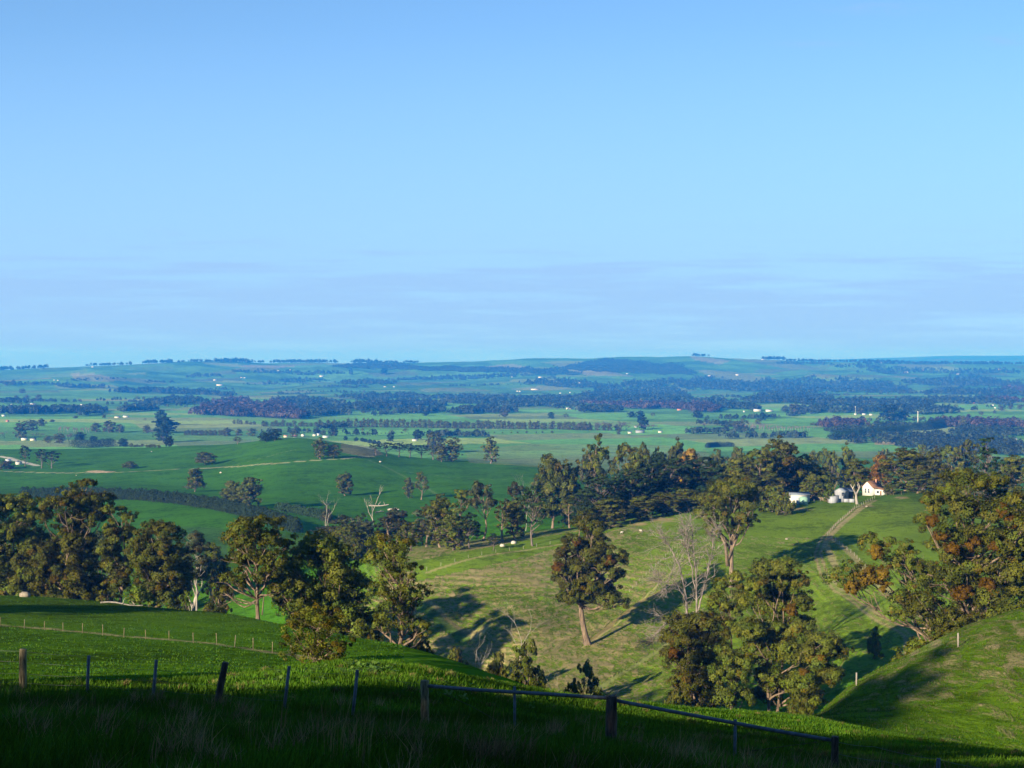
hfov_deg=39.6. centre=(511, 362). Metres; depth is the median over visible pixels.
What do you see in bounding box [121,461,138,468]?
paddock tree
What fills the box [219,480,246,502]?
paddock tree
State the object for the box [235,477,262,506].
gum tree
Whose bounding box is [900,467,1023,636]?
gum tree
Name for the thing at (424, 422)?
gum tree
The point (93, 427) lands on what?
gum tree
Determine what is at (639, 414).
cypress tree
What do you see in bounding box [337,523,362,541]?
gum tree
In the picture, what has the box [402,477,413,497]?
gum tree
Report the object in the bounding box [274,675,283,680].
dock weed
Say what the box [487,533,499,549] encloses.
tree
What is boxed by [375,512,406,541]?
gum tree
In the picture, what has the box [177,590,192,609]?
shrub
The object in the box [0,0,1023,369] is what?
sky
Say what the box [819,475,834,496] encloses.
paddock tree
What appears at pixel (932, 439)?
town woodland
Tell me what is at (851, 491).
outbuilding
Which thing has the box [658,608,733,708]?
gum tree
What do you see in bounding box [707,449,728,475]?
gum tree
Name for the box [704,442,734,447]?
cypress hedge
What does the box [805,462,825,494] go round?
gum tree
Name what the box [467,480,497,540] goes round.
gum tree
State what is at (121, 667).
paddock tussocks
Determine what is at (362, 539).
gum tree
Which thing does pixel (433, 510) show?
gum tree
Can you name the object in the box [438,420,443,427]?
gum tree
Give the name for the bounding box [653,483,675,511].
pine tree
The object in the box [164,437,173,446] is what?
cypress tree
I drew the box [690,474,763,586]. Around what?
gum tree
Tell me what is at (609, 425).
gum tree
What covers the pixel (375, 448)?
pine tree
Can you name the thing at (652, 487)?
pine tree
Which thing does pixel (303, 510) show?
cypress hedge
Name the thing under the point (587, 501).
cypress tree
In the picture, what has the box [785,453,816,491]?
gum tree
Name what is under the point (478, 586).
ground
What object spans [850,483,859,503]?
dead tree
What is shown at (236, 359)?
ridge trees
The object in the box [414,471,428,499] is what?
gum tree
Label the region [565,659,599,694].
shrub
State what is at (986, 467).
tree
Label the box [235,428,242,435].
gum tree
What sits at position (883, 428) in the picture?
cypress hedge
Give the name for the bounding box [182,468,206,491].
paddock tree
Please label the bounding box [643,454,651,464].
shrub
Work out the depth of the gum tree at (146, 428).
2948.92 m
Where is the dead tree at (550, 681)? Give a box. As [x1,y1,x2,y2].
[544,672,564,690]
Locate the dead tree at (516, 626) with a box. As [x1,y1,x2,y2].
[488,601,547,659]
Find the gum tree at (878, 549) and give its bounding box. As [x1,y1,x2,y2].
[820,531,933,640]
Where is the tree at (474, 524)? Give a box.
[457,514,480,548]
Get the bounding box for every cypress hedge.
[18,486,302,532]
[68,438,117,447]
[273,502,333,520]
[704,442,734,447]
[828,424,912,439]
[910,418,946,430]
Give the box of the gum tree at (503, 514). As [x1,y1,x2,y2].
[493,501,512,541]
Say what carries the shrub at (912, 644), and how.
on the ground at (478, 586)
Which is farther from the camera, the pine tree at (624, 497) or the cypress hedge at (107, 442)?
the cypress hedge at (107, 442)
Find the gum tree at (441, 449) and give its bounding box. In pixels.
[432,443,449,461]
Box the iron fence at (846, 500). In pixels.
[839,499,853,502]
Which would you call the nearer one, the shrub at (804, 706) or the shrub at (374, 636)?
the shrub at (374, 636)
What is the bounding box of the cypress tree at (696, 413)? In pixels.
[692,410,700,417]
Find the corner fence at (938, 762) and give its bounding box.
[839,742,976,767]
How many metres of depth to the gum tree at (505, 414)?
3825.28 m
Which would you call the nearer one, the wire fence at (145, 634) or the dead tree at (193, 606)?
the wire fence at (145, 634)
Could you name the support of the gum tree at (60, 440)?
on the ground at (478, 586)
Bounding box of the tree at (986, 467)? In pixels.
[968,437,1009,500]
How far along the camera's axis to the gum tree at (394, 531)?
602.38 m
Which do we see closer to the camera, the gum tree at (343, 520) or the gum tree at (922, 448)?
the gum tree at (343, 520)
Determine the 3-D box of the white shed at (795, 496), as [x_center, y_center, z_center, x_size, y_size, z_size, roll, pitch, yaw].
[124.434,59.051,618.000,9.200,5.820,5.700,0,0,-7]
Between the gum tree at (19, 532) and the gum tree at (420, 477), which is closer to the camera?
the gum tree at (19, 532)
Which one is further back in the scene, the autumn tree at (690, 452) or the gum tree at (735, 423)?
the gum tree at (735, 423)
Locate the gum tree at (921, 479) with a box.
[902,471,933,492]
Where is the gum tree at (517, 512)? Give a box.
[501,497,526,538]
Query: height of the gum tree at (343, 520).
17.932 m
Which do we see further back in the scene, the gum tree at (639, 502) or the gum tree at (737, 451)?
the gum tree at (737, 451)
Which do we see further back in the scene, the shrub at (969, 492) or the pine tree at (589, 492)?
the shrub at (969, 492)
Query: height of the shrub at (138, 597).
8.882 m
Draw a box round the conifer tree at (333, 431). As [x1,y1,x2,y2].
[327,425,337,435]
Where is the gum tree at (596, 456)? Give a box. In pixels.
[574,433,614,489]
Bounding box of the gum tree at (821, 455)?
[816,447,839,486]
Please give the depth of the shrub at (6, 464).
1559.81 m
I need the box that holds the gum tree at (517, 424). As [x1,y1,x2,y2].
[515,421,521,428]
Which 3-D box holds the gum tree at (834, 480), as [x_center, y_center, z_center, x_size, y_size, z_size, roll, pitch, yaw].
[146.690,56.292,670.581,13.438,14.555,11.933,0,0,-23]
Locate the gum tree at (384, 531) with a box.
[377,529,391,540]
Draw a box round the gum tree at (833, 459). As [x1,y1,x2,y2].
[821,450,841,489]
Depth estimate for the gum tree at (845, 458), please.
997.74 m
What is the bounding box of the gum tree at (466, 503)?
[451,489,474,546]
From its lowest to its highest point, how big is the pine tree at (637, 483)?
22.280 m
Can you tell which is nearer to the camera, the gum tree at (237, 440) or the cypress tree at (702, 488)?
the cypress tree at (702, 488)
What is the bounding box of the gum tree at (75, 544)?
[9,478,117,600]
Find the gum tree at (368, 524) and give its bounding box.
[354,520,380,535]
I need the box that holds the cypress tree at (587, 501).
[579,498,597,519]
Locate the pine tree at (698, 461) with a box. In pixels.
[676,455,723,478]
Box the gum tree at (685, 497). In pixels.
[673,487,700,511]
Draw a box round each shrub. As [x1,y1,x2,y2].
[0,460,16,468]
[39,590,58,597]
[122,584,161,606]
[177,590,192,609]
[202,603,226,613]
[277,602,355,663]
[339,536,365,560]
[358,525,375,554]
[364,630,384,641]
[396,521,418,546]
[414,637,434,653]
[447,646,468,664]
[485,651,507,677]
[503,638,548,687]
[562,681,582,693]
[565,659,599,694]
[589,684,604,695]
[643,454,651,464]
[663,688,691,706]
[759,485,783,512]
[776,492,796,515]
[786,690,814,714]
[822,483,834,501]
[867,626,883,659]
[889,636,931,661]
[927,620,968,640]
[945,481,974,503]
[978,597,1023,620]
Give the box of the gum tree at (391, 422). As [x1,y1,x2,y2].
[389,419,394,426]
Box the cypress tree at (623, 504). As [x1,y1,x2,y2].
[621,500,629,516]
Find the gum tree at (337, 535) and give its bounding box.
[330,526,342,545]
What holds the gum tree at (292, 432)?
on the ground at (478, 586)
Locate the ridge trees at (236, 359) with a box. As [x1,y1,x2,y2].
[0,353,1023,370]
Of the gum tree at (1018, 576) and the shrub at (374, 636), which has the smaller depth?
the shrub at (374, 636)
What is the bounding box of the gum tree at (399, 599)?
[360,530,434,647]
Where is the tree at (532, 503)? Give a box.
[516,485,547,545]
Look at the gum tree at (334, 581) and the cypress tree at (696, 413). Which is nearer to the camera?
the gum tree at (334, 581)
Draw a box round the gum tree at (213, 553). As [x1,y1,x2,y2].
[197,542,228,593]
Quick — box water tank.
[800,496,807,504]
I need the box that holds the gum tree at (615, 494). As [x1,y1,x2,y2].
[606,491,624,512]
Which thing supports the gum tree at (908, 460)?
on the ground at (478, 586)
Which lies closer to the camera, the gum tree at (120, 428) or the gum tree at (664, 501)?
the gum tree at (664, 501)
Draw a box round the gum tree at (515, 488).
[503,481,526,509]
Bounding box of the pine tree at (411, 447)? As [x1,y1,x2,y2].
[402,443,418,456]
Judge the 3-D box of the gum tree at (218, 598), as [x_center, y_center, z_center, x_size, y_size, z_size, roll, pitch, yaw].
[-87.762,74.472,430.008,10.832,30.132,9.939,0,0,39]
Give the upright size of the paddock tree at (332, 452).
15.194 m
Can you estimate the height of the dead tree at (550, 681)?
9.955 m
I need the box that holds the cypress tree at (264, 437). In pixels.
[257,431,272,441]
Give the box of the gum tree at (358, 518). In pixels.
[351,513,367,527]
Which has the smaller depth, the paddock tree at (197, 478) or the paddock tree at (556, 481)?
the paddock tree at (556, 481)
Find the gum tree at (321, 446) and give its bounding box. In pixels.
[311,437,329,458]
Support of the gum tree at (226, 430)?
on the ground at (478, 586)
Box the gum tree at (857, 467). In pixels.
[839,458,872,493]
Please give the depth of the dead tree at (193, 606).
437.85 m
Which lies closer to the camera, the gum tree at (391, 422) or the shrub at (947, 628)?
the shrub at (947, 628)
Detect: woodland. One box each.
[0,360,1023,438]
[188,383,1023,427]
[823,420,1023,454]
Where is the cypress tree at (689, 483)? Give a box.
[676,475,698,505]
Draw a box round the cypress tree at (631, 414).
[627,411,634,417]
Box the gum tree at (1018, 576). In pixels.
[1001,523,1023,607]
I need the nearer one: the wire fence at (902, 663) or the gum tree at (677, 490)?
the wire fence at (902, 663)
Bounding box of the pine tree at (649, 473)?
[624,464,669,514]
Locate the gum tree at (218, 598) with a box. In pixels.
[202,561,233,611]
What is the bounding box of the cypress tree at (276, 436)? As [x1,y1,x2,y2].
[267,429,282,440]
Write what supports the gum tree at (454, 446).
on the ground at (478, 586)
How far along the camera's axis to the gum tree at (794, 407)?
4224.94 m
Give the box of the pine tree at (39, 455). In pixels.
[33,449,47,467]
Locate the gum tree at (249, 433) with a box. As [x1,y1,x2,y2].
[246,428,257,435]
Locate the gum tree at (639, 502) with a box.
[625,495,657,520]
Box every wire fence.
[0,617,330,658]
[761,633,958,709]
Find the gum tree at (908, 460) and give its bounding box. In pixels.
[876,447,934,490]
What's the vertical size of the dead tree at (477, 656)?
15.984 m
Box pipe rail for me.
[420,680,838,767]
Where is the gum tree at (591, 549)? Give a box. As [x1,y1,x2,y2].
[550,508,631,645]
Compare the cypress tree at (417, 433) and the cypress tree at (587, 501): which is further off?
the cypress tree at (417, 433)
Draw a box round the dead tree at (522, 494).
[516,475,547,530]
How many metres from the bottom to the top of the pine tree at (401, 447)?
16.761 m
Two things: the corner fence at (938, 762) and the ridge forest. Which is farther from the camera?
the ridge forest
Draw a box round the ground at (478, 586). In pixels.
[0,356,1023,767]
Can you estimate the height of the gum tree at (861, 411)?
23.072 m
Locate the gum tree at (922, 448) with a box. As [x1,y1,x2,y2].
[916,444,931,489]
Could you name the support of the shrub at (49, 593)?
on the ground at (478, 586)
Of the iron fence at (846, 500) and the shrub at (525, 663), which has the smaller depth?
the shrub at (525, 663)
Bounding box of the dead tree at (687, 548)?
[633,509,730,705]
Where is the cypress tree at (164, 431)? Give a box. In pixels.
[153,424,173,442]
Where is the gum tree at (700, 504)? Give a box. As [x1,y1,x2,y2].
[689,492,713,509]
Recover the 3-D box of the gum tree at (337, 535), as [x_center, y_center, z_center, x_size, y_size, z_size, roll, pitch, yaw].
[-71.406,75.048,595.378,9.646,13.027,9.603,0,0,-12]
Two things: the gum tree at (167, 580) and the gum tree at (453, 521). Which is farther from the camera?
the gum tree at (453, 521)
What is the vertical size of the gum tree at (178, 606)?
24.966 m
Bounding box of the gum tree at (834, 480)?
[818,467,840,483]
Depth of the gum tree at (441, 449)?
1482.71 m
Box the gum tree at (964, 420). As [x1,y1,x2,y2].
[958,416,966,426]
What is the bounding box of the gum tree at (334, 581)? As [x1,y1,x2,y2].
[263,528,383,637]
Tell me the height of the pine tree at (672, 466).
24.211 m
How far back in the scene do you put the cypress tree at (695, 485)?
635.69 m
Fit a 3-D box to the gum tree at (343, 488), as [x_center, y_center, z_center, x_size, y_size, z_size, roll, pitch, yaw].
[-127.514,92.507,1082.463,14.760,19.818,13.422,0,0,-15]
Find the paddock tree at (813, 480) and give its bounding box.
[799,473,826,499]
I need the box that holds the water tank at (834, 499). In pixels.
[827,495,839,502]
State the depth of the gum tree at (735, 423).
3031.49 m
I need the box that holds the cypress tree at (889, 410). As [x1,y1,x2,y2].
[878,404,903,420]
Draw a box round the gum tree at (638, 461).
[624,448,651,486]
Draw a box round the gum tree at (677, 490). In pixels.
[668,487,687,510]
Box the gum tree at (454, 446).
[440,436,463,461]
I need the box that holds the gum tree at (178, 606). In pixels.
[171,548,193,609]
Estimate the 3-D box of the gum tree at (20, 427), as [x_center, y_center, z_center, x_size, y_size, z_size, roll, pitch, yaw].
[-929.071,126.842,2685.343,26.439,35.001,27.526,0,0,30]
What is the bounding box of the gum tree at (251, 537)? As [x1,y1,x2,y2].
[205,512,298,619]
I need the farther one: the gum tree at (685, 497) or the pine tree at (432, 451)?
the pine tree at (432, 451)
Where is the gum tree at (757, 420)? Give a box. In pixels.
[755,418,761,423]
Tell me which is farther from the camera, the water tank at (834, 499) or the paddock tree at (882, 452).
the paddock tree at (882, 452)
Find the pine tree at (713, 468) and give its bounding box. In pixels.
[694,462,729,484]
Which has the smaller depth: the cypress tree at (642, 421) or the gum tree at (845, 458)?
the gum tree at (845, 458)
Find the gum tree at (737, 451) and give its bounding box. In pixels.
[731,446,744,463]
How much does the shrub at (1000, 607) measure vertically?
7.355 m
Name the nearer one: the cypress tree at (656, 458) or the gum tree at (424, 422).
the cypress tree at (656, 458)
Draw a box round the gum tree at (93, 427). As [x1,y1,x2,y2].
[90,422,101,431]
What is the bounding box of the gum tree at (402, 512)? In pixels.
[387,508,407,542]
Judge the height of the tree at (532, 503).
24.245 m
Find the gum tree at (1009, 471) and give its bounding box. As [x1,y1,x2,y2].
[1001,466,1022,484]
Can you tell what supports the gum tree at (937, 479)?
on the ground at (478, 586)
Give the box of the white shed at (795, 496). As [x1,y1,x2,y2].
[788,492,810,502]
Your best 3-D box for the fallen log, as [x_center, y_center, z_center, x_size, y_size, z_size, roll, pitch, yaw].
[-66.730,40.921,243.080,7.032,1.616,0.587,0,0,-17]
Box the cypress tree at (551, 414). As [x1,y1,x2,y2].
[547,412,554,418]
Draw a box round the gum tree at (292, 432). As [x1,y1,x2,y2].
[289,429,299,436]
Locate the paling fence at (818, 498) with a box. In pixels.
[810,497,826,500]
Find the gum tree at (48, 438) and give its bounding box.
[42,435,51,442]
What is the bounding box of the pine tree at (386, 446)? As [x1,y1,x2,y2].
[380,442,396,455]
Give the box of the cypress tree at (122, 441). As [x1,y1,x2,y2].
[117,438,128,446]
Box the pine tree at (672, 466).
[639,460,691,510]
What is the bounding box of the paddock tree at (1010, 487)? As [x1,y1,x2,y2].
[996,483,1023,506]
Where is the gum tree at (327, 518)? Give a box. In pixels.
[320,506,331,523]
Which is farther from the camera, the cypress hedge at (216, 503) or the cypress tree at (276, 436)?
the cypress tree at (276, 436)
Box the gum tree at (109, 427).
[102,420,115,432]
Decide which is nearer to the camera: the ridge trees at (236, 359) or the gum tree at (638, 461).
the gum tree at (638, 461)
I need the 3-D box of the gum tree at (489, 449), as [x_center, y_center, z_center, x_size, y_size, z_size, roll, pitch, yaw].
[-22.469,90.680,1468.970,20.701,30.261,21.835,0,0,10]
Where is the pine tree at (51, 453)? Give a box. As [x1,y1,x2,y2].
[43,451,61,467]
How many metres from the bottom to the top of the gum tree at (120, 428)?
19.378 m
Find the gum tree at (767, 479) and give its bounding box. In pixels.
[754,470,786,500]
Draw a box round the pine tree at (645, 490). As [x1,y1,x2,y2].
[634,486,652,503]
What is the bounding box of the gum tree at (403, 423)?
[401,419,405,427]
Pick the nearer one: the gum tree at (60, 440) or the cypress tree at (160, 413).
the gum tree at (60, 440)
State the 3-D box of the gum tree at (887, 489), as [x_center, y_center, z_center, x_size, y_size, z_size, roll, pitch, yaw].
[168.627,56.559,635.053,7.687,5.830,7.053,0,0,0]
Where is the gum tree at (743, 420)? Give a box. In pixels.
[738,419,748,425]
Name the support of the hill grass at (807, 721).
on the ground at (478, 586)
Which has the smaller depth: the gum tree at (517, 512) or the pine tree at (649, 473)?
the gum tree at (517, 512)
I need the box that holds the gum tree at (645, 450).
[640,441,650,464]
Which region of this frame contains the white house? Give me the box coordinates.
[862,479,885,495]
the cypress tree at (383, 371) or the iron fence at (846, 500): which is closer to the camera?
the iron fence at (846, 500)
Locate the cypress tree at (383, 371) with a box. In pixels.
[380,368,387,373]
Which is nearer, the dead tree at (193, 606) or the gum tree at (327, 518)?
the dead tree at (193, 606)
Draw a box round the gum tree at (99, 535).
[88,530,112,599]
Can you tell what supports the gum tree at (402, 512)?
on the ground at (478, 586)
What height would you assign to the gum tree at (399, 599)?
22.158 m
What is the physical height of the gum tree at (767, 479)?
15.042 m
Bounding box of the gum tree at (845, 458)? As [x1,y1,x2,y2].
[839,441,858,487]
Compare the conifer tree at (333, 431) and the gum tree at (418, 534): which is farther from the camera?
the conifer tree at (333, 431)
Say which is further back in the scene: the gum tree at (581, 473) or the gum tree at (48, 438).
the gum tree at (48, 438)
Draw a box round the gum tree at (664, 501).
[648,492,680,515]
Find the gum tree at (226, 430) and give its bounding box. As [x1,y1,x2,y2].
[220,427,234,435]
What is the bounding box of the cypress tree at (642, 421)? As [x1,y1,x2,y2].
[637,416,648,429]
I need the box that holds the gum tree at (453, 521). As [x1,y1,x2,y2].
[432,512,472,549]
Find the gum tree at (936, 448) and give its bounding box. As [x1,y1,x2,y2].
[927,445,954,489]
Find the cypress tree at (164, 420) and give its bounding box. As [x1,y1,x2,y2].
[151,416,180,431]
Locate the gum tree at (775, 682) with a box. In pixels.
[717,555,854,711]
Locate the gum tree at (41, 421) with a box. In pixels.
[38,418,47,425]
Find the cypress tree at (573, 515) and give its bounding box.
[570,497,589,523]
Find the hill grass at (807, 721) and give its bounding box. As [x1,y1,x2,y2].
[736,613,1023,750]
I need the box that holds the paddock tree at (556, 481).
[528,453,578,527]
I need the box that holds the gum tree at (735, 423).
[731,420,739,428]
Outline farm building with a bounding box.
[635,430,644,432]
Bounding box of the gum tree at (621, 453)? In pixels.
[609,442,641,517]
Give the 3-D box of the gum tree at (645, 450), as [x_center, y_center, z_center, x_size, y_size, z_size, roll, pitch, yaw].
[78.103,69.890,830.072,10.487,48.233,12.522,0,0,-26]
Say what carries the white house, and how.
on the ground at (478, 586)
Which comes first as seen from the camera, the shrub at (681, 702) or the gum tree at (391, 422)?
the shrub at (681, 702)
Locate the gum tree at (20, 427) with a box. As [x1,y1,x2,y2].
[12,421,26,437]
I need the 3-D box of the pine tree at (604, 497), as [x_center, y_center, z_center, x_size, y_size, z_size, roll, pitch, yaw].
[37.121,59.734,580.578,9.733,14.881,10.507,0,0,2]
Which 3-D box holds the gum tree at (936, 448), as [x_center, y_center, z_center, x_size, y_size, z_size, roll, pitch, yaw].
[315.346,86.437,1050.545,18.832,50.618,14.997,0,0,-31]
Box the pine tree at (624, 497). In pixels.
[607,487,630,508]
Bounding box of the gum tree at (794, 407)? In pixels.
[789,402,799,411]
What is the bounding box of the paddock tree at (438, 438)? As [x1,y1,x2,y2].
[423,432,445,452]
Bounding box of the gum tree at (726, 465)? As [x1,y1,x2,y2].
[720,463,733,474]
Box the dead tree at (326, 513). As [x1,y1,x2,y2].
[323,497,336,525]
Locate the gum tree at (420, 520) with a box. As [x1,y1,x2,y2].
[412,506,440,546]
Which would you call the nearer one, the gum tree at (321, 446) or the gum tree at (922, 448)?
the gum tree at (922, 448)
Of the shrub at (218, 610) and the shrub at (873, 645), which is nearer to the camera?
the shrub at (218, 610)
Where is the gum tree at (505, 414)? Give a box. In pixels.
[499,408,509,416]
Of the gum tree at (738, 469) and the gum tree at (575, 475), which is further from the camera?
the gum tree at (575, 475)
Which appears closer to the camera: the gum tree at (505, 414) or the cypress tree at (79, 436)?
the cypress tree at (79, 436)
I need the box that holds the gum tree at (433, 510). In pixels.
[420,493,453,546]
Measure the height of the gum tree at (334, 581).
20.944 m
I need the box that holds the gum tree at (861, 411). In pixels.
[854,407,863,413]
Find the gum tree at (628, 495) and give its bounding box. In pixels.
[620,485,637,513]
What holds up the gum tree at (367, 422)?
on the ground at (478, 586)
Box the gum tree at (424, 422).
[422,419,427,427]
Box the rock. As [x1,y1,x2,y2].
[19,592,29,596]
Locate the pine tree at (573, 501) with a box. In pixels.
[568,492,588,513]
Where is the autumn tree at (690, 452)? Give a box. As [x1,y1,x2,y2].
[673,448,702,482]
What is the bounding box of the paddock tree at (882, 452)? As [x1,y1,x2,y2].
[872,448,891,486]
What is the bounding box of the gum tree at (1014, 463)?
[998,454,1023,489]
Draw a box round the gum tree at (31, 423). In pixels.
[23,420,38,430]
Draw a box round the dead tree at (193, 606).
[188,581,198,610]
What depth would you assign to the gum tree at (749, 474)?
608.41 m
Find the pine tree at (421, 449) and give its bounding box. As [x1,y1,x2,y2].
[415,445,427,457]
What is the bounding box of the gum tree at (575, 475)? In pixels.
[554,463,582,526]
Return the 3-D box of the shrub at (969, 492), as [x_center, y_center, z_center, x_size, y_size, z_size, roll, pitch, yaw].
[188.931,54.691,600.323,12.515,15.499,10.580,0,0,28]
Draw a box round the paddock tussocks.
[0,596,404,673]
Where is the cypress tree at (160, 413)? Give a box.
[154,410,166,420]
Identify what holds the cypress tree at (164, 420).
on the ground at (478, 586)
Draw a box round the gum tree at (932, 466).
[921,451,950,489]
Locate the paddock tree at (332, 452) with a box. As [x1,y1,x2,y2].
[326,444,342,457]
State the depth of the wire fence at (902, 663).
120.91 m
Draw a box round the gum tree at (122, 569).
[93,503,137,602]
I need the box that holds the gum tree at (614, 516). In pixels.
[590,497,632,528]
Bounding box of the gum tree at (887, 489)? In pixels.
[883,483,897,494]
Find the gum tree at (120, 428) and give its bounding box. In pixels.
[115,424,124,432]
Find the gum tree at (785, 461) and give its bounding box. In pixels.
[757,435,806,497]
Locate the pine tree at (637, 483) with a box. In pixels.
[612,468,654,514]
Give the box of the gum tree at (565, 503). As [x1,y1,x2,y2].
[558,494,576,527]
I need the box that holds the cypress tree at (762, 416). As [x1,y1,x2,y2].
[759,412,767,420]
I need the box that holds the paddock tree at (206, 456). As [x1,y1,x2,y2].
[194,452,217,463]
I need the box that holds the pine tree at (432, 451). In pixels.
[425,446,436,459]
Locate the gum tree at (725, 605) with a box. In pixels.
[705,570,747,703]
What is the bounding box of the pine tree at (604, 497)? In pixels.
[594,491,614,508]
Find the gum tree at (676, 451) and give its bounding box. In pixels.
[665,436,683,486]
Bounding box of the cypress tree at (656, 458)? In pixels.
[647,451,670,512]
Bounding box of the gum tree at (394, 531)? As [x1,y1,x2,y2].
[389,526,400,534]
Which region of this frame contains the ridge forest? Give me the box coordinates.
[332,357,695,374]
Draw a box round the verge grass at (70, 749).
[0,676,946,767]
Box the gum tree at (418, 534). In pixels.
[395,521,425,550]
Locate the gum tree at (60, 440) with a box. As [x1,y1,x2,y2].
[52,433,65,443]
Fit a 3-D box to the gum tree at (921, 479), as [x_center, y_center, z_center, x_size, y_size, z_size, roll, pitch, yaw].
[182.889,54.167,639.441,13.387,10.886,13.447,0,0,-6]
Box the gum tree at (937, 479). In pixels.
[927,471,952,495]
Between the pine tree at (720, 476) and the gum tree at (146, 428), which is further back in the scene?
the gum tree at (146, 428)
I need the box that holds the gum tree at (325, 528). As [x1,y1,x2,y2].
[309,526,333,540]
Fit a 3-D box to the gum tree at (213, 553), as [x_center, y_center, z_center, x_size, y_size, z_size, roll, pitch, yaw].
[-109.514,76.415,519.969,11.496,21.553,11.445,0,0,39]
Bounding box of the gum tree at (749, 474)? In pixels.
[734,471,762,502]
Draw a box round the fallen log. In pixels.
[100,600,142,605]
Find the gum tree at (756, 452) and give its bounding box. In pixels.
[744,448,781,500]
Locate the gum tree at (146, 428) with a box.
[142,424,149,432]
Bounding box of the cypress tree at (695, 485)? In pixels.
[684,477,702,505]
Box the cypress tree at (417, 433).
[412,429,425,438]
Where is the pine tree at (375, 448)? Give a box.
[369,443,381,454]
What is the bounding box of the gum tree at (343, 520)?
[327,514,362,532]
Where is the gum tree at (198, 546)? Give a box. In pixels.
[180,530,211,610]
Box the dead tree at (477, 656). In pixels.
[475,637,491,668]
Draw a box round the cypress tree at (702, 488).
[695,485,709,504]
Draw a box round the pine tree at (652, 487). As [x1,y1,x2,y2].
[650,481,667,506]
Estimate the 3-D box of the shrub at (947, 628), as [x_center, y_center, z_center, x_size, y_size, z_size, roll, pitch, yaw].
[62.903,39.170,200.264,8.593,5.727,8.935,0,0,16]
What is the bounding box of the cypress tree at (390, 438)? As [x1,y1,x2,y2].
[387,433,393,441]
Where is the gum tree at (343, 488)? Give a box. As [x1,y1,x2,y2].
[335,471,353,495]
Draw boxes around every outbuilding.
[835,487,848,498]
[846,488,853,497]
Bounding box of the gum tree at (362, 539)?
[347,531,367,546]
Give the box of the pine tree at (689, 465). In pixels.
[662,457,705,488]
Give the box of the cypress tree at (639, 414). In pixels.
[635,410,644,418]
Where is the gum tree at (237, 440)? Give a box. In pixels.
[233,436,242,443]
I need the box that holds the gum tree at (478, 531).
[470,527,483,538]
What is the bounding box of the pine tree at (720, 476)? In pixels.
[708,474,731,481]
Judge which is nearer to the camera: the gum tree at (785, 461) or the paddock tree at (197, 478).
the gum tree at (785, 461)
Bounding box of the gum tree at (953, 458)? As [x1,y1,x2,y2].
[940,444,968,482]
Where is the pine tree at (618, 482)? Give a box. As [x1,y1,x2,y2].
[590,477,635,503]
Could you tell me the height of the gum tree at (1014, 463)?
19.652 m
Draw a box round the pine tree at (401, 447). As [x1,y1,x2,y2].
[392,442,407,456]
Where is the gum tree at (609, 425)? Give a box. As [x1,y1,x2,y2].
[607,423,612,430]
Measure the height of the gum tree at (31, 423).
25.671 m
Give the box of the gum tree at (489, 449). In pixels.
[480,436,499,462]
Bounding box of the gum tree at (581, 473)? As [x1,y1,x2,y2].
[578,452,598,486]
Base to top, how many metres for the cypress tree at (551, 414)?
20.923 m
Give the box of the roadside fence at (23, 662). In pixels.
[4,648,416,714]
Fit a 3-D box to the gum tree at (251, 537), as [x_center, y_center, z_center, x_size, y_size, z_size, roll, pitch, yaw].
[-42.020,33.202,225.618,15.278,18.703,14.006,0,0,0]
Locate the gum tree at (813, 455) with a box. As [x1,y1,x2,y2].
[808,449,819,495]
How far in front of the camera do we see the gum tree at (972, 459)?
898.01 m
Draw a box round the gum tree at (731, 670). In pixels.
[706,643,757,708]
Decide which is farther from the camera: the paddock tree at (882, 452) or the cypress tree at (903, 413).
the cypress tree at (903, 413)
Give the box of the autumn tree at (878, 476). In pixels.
[865,454,891,485]
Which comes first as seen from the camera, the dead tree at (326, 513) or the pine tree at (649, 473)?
the pine tree at (649, 473)
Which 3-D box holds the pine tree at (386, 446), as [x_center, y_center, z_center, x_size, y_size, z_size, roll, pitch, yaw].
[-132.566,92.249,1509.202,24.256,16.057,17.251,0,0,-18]
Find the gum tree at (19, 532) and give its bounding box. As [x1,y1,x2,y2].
[0,490,57,596]
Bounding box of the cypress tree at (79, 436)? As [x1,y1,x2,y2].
[74,432,86,439]
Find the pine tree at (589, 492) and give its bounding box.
[577,474,615,510]
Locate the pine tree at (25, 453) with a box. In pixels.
[18,445,31,466]
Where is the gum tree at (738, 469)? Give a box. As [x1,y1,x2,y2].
[726,454,760,497]
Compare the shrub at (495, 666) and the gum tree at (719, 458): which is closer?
the shrub at (495, 666)
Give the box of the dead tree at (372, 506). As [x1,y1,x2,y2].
[364,487,382,532]
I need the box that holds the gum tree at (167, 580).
[122,518,196,608]
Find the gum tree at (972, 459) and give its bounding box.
[952,438,979,487]
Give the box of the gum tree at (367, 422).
[365,418,370,426]
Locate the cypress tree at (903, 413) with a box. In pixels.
[894,410,910,419]

